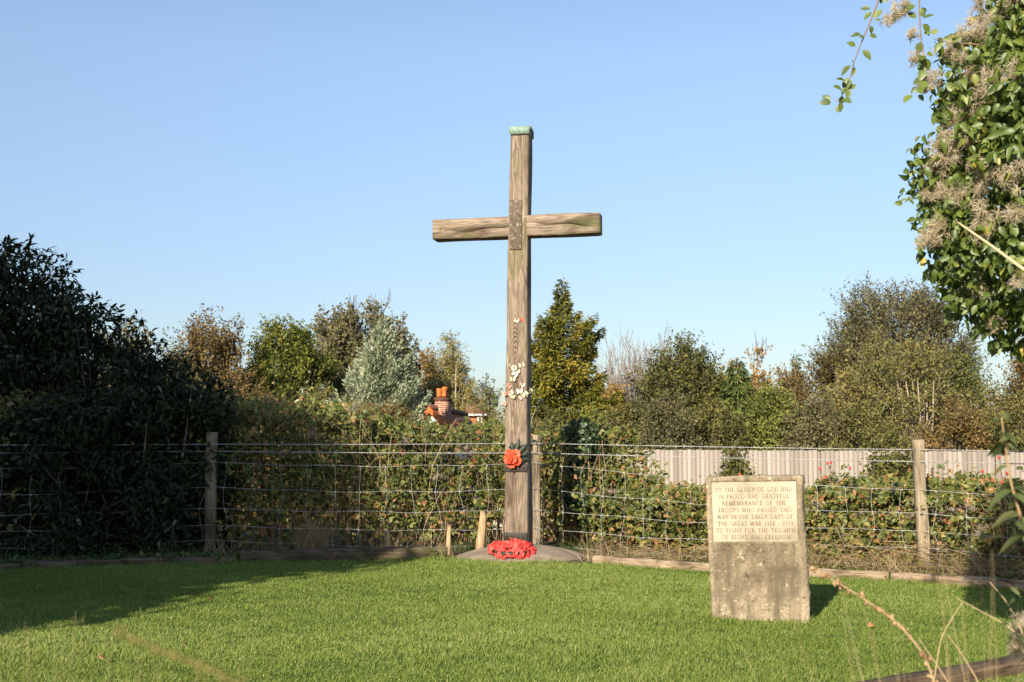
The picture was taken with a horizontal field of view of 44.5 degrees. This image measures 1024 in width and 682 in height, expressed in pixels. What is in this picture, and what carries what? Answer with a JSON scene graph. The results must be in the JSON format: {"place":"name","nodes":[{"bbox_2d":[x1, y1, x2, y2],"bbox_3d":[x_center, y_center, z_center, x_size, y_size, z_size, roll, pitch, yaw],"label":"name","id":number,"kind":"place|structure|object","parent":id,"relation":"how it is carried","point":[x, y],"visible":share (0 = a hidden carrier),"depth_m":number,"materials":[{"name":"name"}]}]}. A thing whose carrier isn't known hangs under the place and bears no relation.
{"place":"outdoors","nodes":[
{"label":"outdoors","id":0,"kind":"place"},
{"bbox_2d":[0,606,518,681],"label":"verge grass","id":1,"kind":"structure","parent":0,"point":[129,661],"depth_m":1.54,"materials":[{"name":"green plant"}]},
{"bbox_2d":[0,524,1023,681],"bbox_3d":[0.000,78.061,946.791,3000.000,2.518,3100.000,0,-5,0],"label":"ground","id":2,"kind":"structure","parent":0,"point":[456,553],"depth_m":8.72,"materials":[{"name":"green plant"}]},
{"bbox_2d":[0,563,20,569],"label":"edging board","id":3,"kind":"object","parent":2,"relation":"on","point":[11,566],"visible":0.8,"depth_m":12.67,"materials":[{"name":"brown wood"}]},
{"bbox_2d":[85,309,169,392],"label":"autumn tree","id":4,"kind":"object","parent":2,"relation":"on","point":[128,338],"visible":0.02,"depth_m":40.25,"materials":[{"name":"green plant"}]},
{"bbox_2d":[0,233,255,559],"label":"bush","id":5,"kind":"object","parent":2,"relation":"on","point":[57,340],"visible":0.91,"depth_m":14.26,"materials":[{"name":"green plant"}]},
{"bbox_2d":[24,556,236,568],"bbox_3d":[-3.950,2.326,13.021,2.124,0.130,0.090,1,-5,-16],"label":"edging board","id":6,"kind":"object","parent":2,"relation":"on","point":[88,563],"visible":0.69,"depth_m":12.97,"materials":[{"name":"brown wood"}]},
{"bbox_2d":[157,327,204,375],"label":"autumn tree","id":7,"kind":"object","parent":2,"relation":"on","point":[167,354],"visible":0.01,"depth_m":42.23,"materials":[{"name":"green plant"}]},
{"bbox_2d":[170,374,230,501],"bbox_3d":[-8.504,3.044,32.834,2.672,4.834,2.628,-3,-6,37],"label":"shrub","id":8,"kind":"object","parent":2,"relation":"on","point":[195,378],"depth_m":33.24,"materials":[{"name":"green plant"}]},
{"bbox_2d":[167,302,269,459],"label":"autumn tree","id":9,"kind":"object","parent":2,"relation":"on","point":[201,345],"visible":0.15,"depth_m":41.67,"materials":[{"name":"brown plant"}]},
{"bbox_2d":[229,381,297,529],"bbox_3d":[-7.140,3.337,33.859,3.329,4.539,3.391,0,-5,0],"label":"shrub","id":10,"kind":"object","parent":2,"relation":"on","point":[254,393],"visible":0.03,"depth_m":33.67,"materials":[{"name":"green plant"}]},
{"bbox_2d":[235,309,341,526],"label":"green tree","id":11,"kind":"object","parent":2,"relation":"on","point":[292,353],"visible":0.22,"depth_m":43.43,"materials":[{"name":"green plant"}]},
{"bbox_2d":[300,367,313,493],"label":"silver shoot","id":12,"kind":"object","parent":2,"relation":"on","point":[308,396],"visible":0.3,"depth_m":16.25,"materials":[{"name":"green plant"}]},
{"bbox_2d":[277,518,347,549],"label":"grass tussock","id":13,"kind":"object","parent":2,"relation":"on","point":[315,538],"depth_m":14.38,"materials":[{"name":"green plant"}]},
{"bbox_2d":[267,377,366,529],"bbox_3d":[-4.880,3.304,32.829,3.262,4.687,3.388,0,-5,0],"label":"shrub","id":14,"kind":"object","parent":2,"relation":"on","point":[323,393],"visible":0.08,"depth_m":32.58,"materials":[{"name":"green plant"}]},
{"bbox_2d":[0,377,639,556],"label":"bramble hedge","id":15,"kind":"object","parent":2,"relation":"on","point":[340,421],"visible":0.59,"depth_m":15.51,"materials":[{"name":"green plant"}]},
{"bbox_2d":[292,387,305,489],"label":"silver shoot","id":16,"kind":"object","parent":15,"relation":"attached to","point":[297,405],"visible":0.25,"depth_m":16.11,"materials":[{"name":"green plant"}]},
{"bbox_2d":[314,392,334,488],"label":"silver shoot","id":17,"kind":"object","parent":15,"relation":"on","point":[327,403],"visible":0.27,"depth_m":16.29,"materials":[{"name":"green plant"}]},
{"bbox_2d":[483,379,501,439],"bbox_3d":[-0.250,0.865,15.827,0.208,0.772,0.245,-2,-5,19],"label":"leafy sucker","id":18,"kind":"object","parent":15,"relation":"on","point":[495,405],"visible":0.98,"depth_m":15.82,"materials":[{"name":"green plant"}]},
{"bbox_2d":[531,398,543,423],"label":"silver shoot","id":19,"kind":"object","parent":15,"relation":"attached to","point":[541,400],"visible":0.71,"depth_m":15.16,"materials":[{"name":"green plant"}]},
{"bbox_2d":[320,352,356,520],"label":"autumn tree","id":20,"kind":"object","parent":2,"relation":"on","point":[337,380],"visible":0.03,"depth_m":45.58,"materials":[{"name":"green plant"}]},
{"bbox_2d":[240,547,447,562],"bbox_3d":[-1.810,2.343,13.587,2.237,0.185,0.110,1,-5,-13],"label":"edging board","id":21,"kind":"object","parent":2,"relation":"on","point":[389,553],"visible":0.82,"depth_m":13.54,"materials":[{"name":"brown wood"}]},
{"bbox_2d":[310,288,421,405],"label":"sparse tree","id":22,"kind":"object","parent":2,"relation":"on","point":[344,340],"visible":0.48,"depth_m":51.02,"materials":[{"name":"green plant"}]},
{"bbox_2d":[323,395,434,529],"bbox_3d":[-3.309,3.273,30.817,2.997,3.877,3.114,0,-5,0],"label":"shrub","id":23,"kind":"object","parent":2,"relation":"on","point":[394,411],"visible":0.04,"depth_m":30.70,"materials":[{"name":"green plant"}]},
{"bbox_2d":[330,317,439,528],"bbox_3d":[-4.104,2.824,39.970,3.688,7.276,3.873,0,-5,0],"label":"cedar tree","id":24,"kind":"object","parent":2,"relation":"on","point":[381,351],"visible":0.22,"depth_m":39.55,"materials":[{"name":"green plant"}]},
{"bbox_2d":[384,531,389,546],"bbox_3d":[-1.409,2.311,14.213,0.087,0.313,0.081,0,-5,0],"label":"dead stump","id":25,"kind":"object","parent":2,"relation":"on","point":[387,538],"visible":0.48,"depth_m":14.19,"materials":[{"name":"brown wood"}]},
{"bbox_2d":[395,536,398,546],"bbox_3d":[-1.322,2.340,14.208,0.076,0.254,0.064,-3,-6,34],"label":"dead stump","id":26,"kind":"object","parent":2,"relation":"on","point":[397,542],"visible":0.42,"depth_m":14.20,"materials":[{"name":"brown wood"}]},
{"bbox_2d":[412,340,447,401],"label":"autumn tree","id":27,"kind":"object","parent":2,"relation":"on","point":[423,361],"visible":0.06,"depth_m":59.47,"materials":[{"name":"brown plant"}]},
{"bbox_2d":[446,522,450,555],"bbox_3d":[-0.728,2.261,14.217,0.070,0.413,0.054,0,-5,0],"label":"dead stump","id":28,"kind":"object","parent":2,"relation":"on","point":[448,540],"visible":0.74,"depth_m":14.20,"materials":[{"name":"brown wood"}]},
{"bbox_2d":[411,329,503,430],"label":"birch tree","id":29,"kind":"object","parent":2,"relation":"on","point":[462,394],"visible":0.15,"depth_m":55.56,"materials":[{"name":"green plant"}]},
{"bbox_2d":[420,387,504,529],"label":"house","id":30,"kind":"structure","parent":2,"relation":"on","point":[441,409],"depth_m":45.28,"materials":[{"name":"brick"}]},
{"bbox_2d":[463,404,486,423],"bbox_3d":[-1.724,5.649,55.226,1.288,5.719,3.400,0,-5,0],"label":"tile hung house","id":31,"kind":"structure","parent":2,"relation":"on","point":[479,412],"depth_m":53.91,"materials":[{"name":"tile"}]},
{"bbox_2d":[475,510,486,548],"bbox_3d":[-0.359,2.198,14.217,0.147,0.539,0.094,0,-5,0],"label":"dead stump","id":32,"kind":"object","parent":2,"relation":"on","point":[481,538],"visible":0.77,"depth_m":14.20,"materials":[{"name":"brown wood"}]},
{"bbox_2d":[476,373,504,422],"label":"green tree","id":33,"kind":"object","parent":2,"relation":"on","point":[489,396],"visible":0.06,"depth_m":57.60,"materials":[{"name":"green plant"}]},
{"bbox_2d":[0,432,1023,571],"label":"wire fence","id":34,"kind":"object","parent":2,"relation":"on","point":[918,449],"visible":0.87,"depth_m":14.32,"materials":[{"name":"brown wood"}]},
{"bbox_2d":[0,536,1023,578],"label":"ground cover","id":35,"kind":"object","parent":2,"relation":"on","point":[22,559],"visible":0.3,"depth_m":13.28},
{"bbox_2d":[457,544,585,561],"bbox_3d":[0.110,2.373,14.063,1.670,0.173,1.431,0,-5,0],"label":"concrete mound","id":36,"kind":"object","parent":2,"relation":"on","point":[544,552],"visible":0.45,"depth_m":13.72,"materials":[{"name":"grey concrete"}]},
{"bbox_2d":[487,537,536,558],"bbox_3d":[0.003,2.267,13.728,0.550,0.214,0.562,0,-5,0],"label":"poppy wreath","id":37,"kind":"object","parent":36,"relation":"on","point":[519,549],"visible":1,"depth_m":13.58,"materials":[{"name":"red paper"}]},
{"bbox_2d":[432,126,601,542],"bbox_3d":[0.057,-0.039,14.242,1.940,4.883,0.348,-1,-5,11],"label":"wooden cross","id":38,"kind":"object","parent":36,"relation":"on","point":[519,227],"visible":0.98,"depth_m":14.16,"materials":[{"name":"brown wood"}]},
{"bbox_2d":[504,439,530,467],"bbox_3d":[0.062,1.257,13.942,0.313,0.327,0.101,0,-5,0],"label":"poppy spray","id":39,"kind":"object","parent":38,"relation":"attached to","point":[513,456],"visible":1,"depth_m":13.96,"materials":[{"name":"orange plant"}]},
{"bbox_2d":[475,277,625,529],"bbox_3d":[1.664,2.246,37.876,4.952,8.480,5.215,5,-6,-45],"label":"cypress tree","id":40,"kind":"object","parent":2,"relation":"on","point":[550,378],"visible":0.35,"depth_m":37.51,"materials":[{"name":"green plant"}]},
{"bbox_2d":[531,401,569,432],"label":"shrub","id":41,"kind":"object","parent":2,"relation":"on","point":[557,418],"visible":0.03,"depth_m":32.75,"materials":[{"name":"green plant"}]},
{"bbox_2d":[558,416,609,544],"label":"ivy bush","id":42,"kind":"object","parent":2,"relation":"on","point":[580,432],"visible":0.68,"depth_m":15.70,"materials":[{"name":"green plant"}]},
{"bbox_2d":[571,401,617,440],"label":"shrub","id":43,"kind":"object","parent":2,"relation":"on","point":[592,415],"visible":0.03,"depth_m":35.80,"materials":[{"name":"green plant"}]},
{"bbox_2d":[166,516,1023,579],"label":"dry grass","id":44,"kind":"structure","parent":2,"relation":"on","point":[954,570],"depth_m":11.99,"materials":[{"name":"brown plant"}]},
{"bbox_2d":[599,376,630,417],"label":"autumn tree","id":45,"kind":"object","parent":2,"relation":"on","point":[613,388],"visible":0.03,"depth_m":47.59,"materials":[{"name":"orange plant"}]},
{"bbox_2d":[596,392,662,464],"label":"shrub","id":46,"kind":"object","parent":2,"relation":"on","point":[627,414],"visible":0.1,"depth_m":33.61,"materials":[{"name":"green plant"}]},
{"bbox_2d":[590,320,691,418],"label":"bare tree","id":47,"kind":"object","parent":2,"relation":"on","point":[628,389],"visible":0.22,"depth_m":54.02,"materials":[{"name":"grey plant"}]},
{"bbox_2d":[592,555,708,571],"bbox_3d":[1.440,2.303,12.822,1.426,0.144,0.079,-3,-6,35],"label":"edging board","id":48,"kind":"object","parent":2,"relation":"on","point":[660,563],"visible":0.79,"depth_m":12.80,"materials":[{"name":"brown wood"}]},
{"bbox_2d":[632,387,713,485],"bbox_3d":[3.995,3.364,32.944,2.297,4.313,2.719,4,-6,-38],"label":"shrub","id":49,"kind":"object","parent":2,"relation":"on","point":[662,417],"visible":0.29,"depth_m":32.61,"materials":[{"name":"green plant"}]},
{"bbox_2d":[619,327,736,442],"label":"autumn tree","id":50,"kind":"object","parent":2,"relation":"on","point":[692,374],"visible":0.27,"depth_m":41.21,"materials":[{"name":"green plant"}]},
{"bbox_2d":[674,392,757,481],"bbox_3d":[5.427,3.487,33.969,2.915,4.259,3.345,0,-5,0],"label":"shrub","id":51,"kind":"object","parent":2,"relation":"on","point":[723,423],"visible":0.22,"depth_m":33.59,"materials":[{"name":"green plant"}]},
{"bbox_2d":[709,433,759,475],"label":"shrub","id":52,"kind":"object","parent":2,"relation":"on","point":[734,467],"visible":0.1,"depth_m":19.32,"materials":[{"name":"green plant"}]},
{"bbox_2d":[711,357,760,448],"bbox_3d":[7.204,3.664,39.828,3.082,6.335,2.933,0,-5,0],"label":"yew tree","id":53,"kind":"object","parent":2,"relation":"on","point":[734,385],"visible":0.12,"depth_m":39.78,"materials":[{"name":"green plant"}]},
{"bbox_2d":[716,334,788,397],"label":"autumn tree","id":54,"kind":"object","parent":2,"relation":"on","point":[754,376],"visible":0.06,"depth_m":52.41,"materials":[{"name":"brown plant"}]},
{"bbox_2d":[706,475,810,623],"bbox_3d":[1.792,1.534,9.108,0.727,1.110,0.164,-2,-5,15],"label":"memorial stone","id":55,"kind":"object","parent":2,"relation":"on","point":[757,549],"visible":0.97,"depth_m":9.04,"materials":[{"name":"beige stone"}]},
{"bbox_2d":[738,378,810,474],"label":"green shrub","id":56,"kind":"object","parent":2,"relation":"on","point":[765,412],"visible":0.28,"depth_m":34.44,"materials":[{"name":"green plant"}]},
{"bbox_2d":[531,413,1023,575],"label":"bramble hedge","id":57,"kind":"object","parent":2,"relation":"on","point":[885,499],"visible":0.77,"depth_m":13.34,"materials":[{"name":"green plant"}]},
{"bbox_2d":[531,449,1023,529],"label":"board fence","id":58,"kind":"object","parent":2,"relation":"on","point":[703,468],"visible":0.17,"depth_m":23.17,"materials":[{"name":"grey wood"}]},
{"bbox_2d":[760,357,815,419],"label":"autumn tree","id":59,"kind":"object","parent":2,"relation":"on","point":[794,380],"visible":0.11,"depth_m":49.91,"materials":[{"name":"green plant"}]},
{"bbox_2d":[790,350,807,405],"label":"spruce tree","id":60,"kind":"object","parent":2,"relation":"on","point":[798,364],"visible":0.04,"depth_m":56.02,"materials":[{"name":"green plant"}]},
{"bbox_2d":[772,389,869,484],"bbox_3d":[8.327,3.474,33.827,3.300,4.395,3.219,0,-5,0],"label":"shrub","id":61,"kind":"object","parent":2,"relation":"on","point":[813,436],"visible":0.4,"depth_m":33.39,"materials":[{"name":"green plant"}]},
{"bbox_2d":[798,347,870,441],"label":"autumn tree","id":62,"kind":"object","parent":2,"relation":"on","point":[825,370],"visible":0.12,"depth_m":47.99,"materials":[{"name":"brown plant"}]},
{"bbox_2d":[809,568,889,580],"bbox_3d":[2.775,2.236,11.980,1.637,0.146,0.110,-2,-5,28],"label":"edging board","id":63,"kind":"object","parent":2,"relation":"on","point":[875,574],"visible":0.3,"depth_m":11.72,"materials":[{"name":"brown wood"}]},
{"bbox_2d":[815,402,913,472],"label":"shrub","id":64,"kind":"object","parent":2,"relation":"on","point":[875,437],"visible":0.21,"depth_m":32.76,"materials":[{"name":"green plant"}]},
{"bbox_2d":[806,564,938,681],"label":"seed stalk","id":65,"kind":"object","parent":2,"relation":"on","point":[922,653],"visible":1,"depth_m":2.39,"materials":[{"name":"brown plant"}]},
{"bbox_2d":[801,270,998,431],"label":"sparse tree","id":66,"kind":"object","parent":2,"relation":"on","point":[916,308],"visible":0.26,"depth_m":48.82,"materials":[{"name":"green plant"}]},
{"bbox_2d":[858,440,941,525],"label":"shrub","id":67,"kind":"object","parent":2,"relation":"on","point":[879,469],"visible":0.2,"depth_m":17.27,"materials":[{"name":"green plant"}]},
{"bbox_2d":[805,321,1008,460],"bbox_3d":[11.634,2.809,37.813,6.445,6.882,6.430,-4,-6,44],"label":"autumn tree","id":68,"kind":"object","parent":2,"relation":"on","point":[879,388],"visible":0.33,"depth_m":36.89,"materials":[{"name":"green plant"}]},
{"bbox_2d":[818,0,1023,363],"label":"clematis tree","id":69,"kind":"object","parent":2,"relation":"on","point":[981,112],"visible":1,"depth_m":5.66,"materials":[{"name":"green plant"}]},
{"bbox_2d":[919,639,947,681],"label":"dry stalk","id":70,"kind":"object","parent":2,"relation":"on","point":[934,661],"visible":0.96,"depth_m":2.16,"materials":[{"name":"beige plant"}]},
{"bbox_2d":[857,655,1023,681],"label":"sleeper","id":71,"kind":"object","parent":2,"relation":"on","point":[1007,665],"visible":0.84,"depth_m":6.73,"materials":[{"name":"brown wood"}]},
{"bbox_2d":[888,389,998,474],"bbox_3d":[11.996,3.548,33.928,3.279,4.534,3.216,0,-5,0],"label":"shrub","id":72,"kind":"object","parent":2,"relation":"on","point":[974,437],"visible":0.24,"depth_m":33.35,"materials":[{"name":"green plant"}]},
{"bbox_2d":[934,602,962,675],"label":"dry stalk","id":73,"kind":"object","parent":2,"relation":"on","point":[941,639],"visible":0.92,"depth_m":2.56,"materials":[{"name":"beige plant"}]},
{"bbox_2d":[891,572,1023,589],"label":"edging board","id":74,"kind":"object","parent":2,"relation":"on","point":[964,580],"visible":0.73,"depth_m":11.18,"materials":[{"name":"brown wood"}]},
{"bbox_2d":[948,635,977,681],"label":"dry stalk","id":75,"kind":"object","parent":2,"relation":"on","point":[965,660],"visible":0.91,"depth_m":2.26,"materials":[{"name":"beige plant"}]},
{"bbox_2d":[933,343,1001,439],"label":"green tree","id":76,"kind":"object","parent":2,"relation":"on","point":[968,381],"visible":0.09,"depth_m":47.46,"materials":[{"name":"green plant"}]},
{"bbox_2d":[957,598,1021,636],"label":"dry stalk","id":77,"kind":"object","parent":2,"relation":"on","point":[994,618],"visible":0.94,"depth_m":2.56,"materials":[{"name":"beige plant"}]},
{"bbox_2d":[957,221,1023,270],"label":"dead cane","id":78,"kind":"object","parent":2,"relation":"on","point":[1015,263],"visible":1,"depth_m":3.11,"materials":[{"name":"beige plant"}]},
{"bbox_2d":[979,381,1023,477],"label":"shrub","id":79,"kind":"object","parent":2,"relation":"on","point":[1014,406],"visible":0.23,"depth_m":32.98,"materials":[{"name":"green plant"}]},
{"bbox_2d":[982,336,1023,450],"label":"autumn tree","id":80,"kind":"object","parent":2,"relation":"on","point":[1018,369],"visible":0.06,"depth_m":39.92,"materials":[{"name":"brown plant"}]},
{"bbox_2d":[986,412,1023,641],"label":"tall weed","id":81,"kind":"object","parent":2,"relation":"on","point":[996,450],"visible":1,"depth_m":1.99,"materials":[{"name":"green plant"}]},
{"bbox_2d":[990,582,1022,633],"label":"dry stalk","id":82,"kind":"object","parent":2,"relation":"on","point":[1010,609],"visible":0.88,"depth_m":2.37,"materials":[{"name":"beige plant"}]},
{"bbox_2d":[1004,609,1023,659],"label":"seed fluff","id":83,"kind":"object","parent":2,"relation":"on","point":[1014,645],"visible":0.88,"depth_m":2.65,"materials":[{"name":"beige plant"}]},
{"bbox_2d":[1004,584,1023,681],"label":"weed","id":84,"kind":"object","parent":2,"relation":"on","point":[1015,588],"visible":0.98,"depth_m":2.27,"materials":[{"name":"green plant"}]},
{"bbox_2d":[0,0,1023,421],"label":"sky","id":85,"kind":"structure","parent":0,"point":[250,158],"materials":[{"name":"blue"}]},
{"bbox_2d":[614,645,847,681],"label":"verge grass","id":86,"kind":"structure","parent":0,"point":[706,666],"depth_m":2.61,"materials":[{"name":"green plant"}]},
{"bbox_2d":[503,547,1021,681],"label":"verge grass","id":87,"kind":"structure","parent":0,"point":[909,646],"depth_m":1.42,"materials":[{"name":"green plant"}]},
{"bbox_2d":[114,625,245,681],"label":"grass stalk","id":88,"kind":"object","parent":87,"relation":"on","point":[158,650],"depth_m":0.69,"materials":[{"name":"brown plant"}]}
]}

